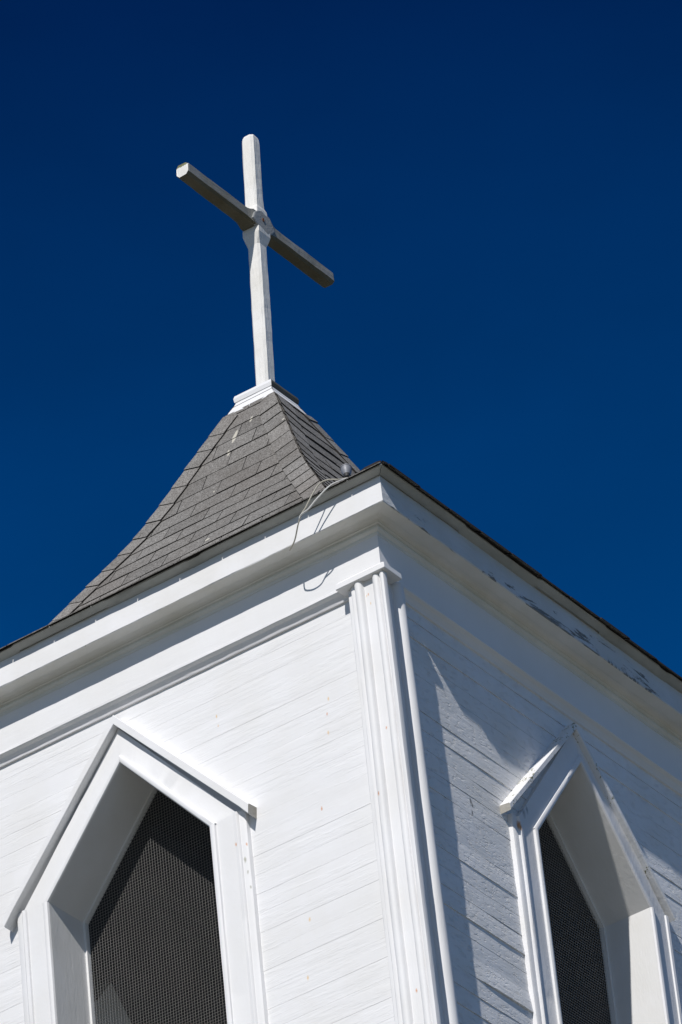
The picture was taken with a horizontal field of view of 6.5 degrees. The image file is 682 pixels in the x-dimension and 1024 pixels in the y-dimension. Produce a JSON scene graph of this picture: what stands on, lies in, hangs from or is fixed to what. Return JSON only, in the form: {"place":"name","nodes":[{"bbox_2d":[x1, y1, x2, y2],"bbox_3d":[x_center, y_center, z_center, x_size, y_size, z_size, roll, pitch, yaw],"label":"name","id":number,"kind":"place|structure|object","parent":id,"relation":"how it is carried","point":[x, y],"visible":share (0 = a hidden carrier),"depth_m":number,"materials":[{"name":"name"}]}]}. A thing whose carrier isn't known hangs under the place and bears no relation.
{"place":"outdoors","nodes":[
{"label":"outdoors","id":0,"kind":"place"},
{"bbox_2d":[0,0,681,676],"label":"sky","id":1,"kind":"structure","parent":0,"point":[489,191],"materials":[{"name":"blue"}]},
{"label":"ground","id":2,"kind":"structure","parent":0,"visible":0},
{"bbox_2d":[0,379,681,1023],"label":"church tower","id":3,"kind":"structure","parent":2,"relation":"on","point":[382,743],"depth_m":27.93,"materials":[{"name":"white paint"}]},
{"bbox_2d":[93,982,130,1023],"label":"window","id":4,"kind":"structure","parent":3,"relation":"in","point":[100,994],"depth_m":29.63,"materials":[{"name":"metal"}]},
{"bbox_2d":[3,715,268,1023],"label":"window","id":5,"kind":"structure","parent":3,"relation":"in","point":[53,908],"depth_m":27.85,"materials":[{"name":"white paint"}]},
{"bbox_2d":[176,134,333,385],"bbox_3d":[-0.419,-1.256,31.198,0.126,1.711,1.274,-26,-39,26],"label":"cross","id":6,"kind":"object","parent":3,"relation":"on","point":[251,219],"visible":0.99,"depth_m":31.21,"materials":[{"name":"paint"}]},
{"bbox_2d":[289,477,346,550],"bbox_3d":[-0.104,-0.023,27.720,0.334,0.328,0.199,-11,-35,7],"label":"cable","id":7,"kind":"object","parent":3,"relation":"attached to","point":[306,507],"visible":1,"depth_m":27.66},
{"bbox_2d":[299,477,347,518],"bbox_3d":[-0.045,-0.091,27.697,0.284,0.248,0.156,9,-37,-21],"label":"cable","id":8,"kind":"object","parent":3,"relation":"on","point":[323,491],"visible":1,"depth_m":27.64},
{"bbox_2d":[340,464,351,477],"bbox_3d":[0.028,-0.161,27.920,0.056,0.122,0.056,-26,-39,26],"label":"floodlight","id":9,"kind":"object","parent":3,"relation":"attached to","point":[346,470],"visible":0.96,"depth_m":27.92,"materials":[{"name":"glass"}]},
{"bbox_2d":[500,723,681,1023],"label":"window","id":10,"kind":"structure","parent":3,"relation":"in","point":[632,914],"depth_m":28.35,"materials":[{"name":"white paint"}]}
]}

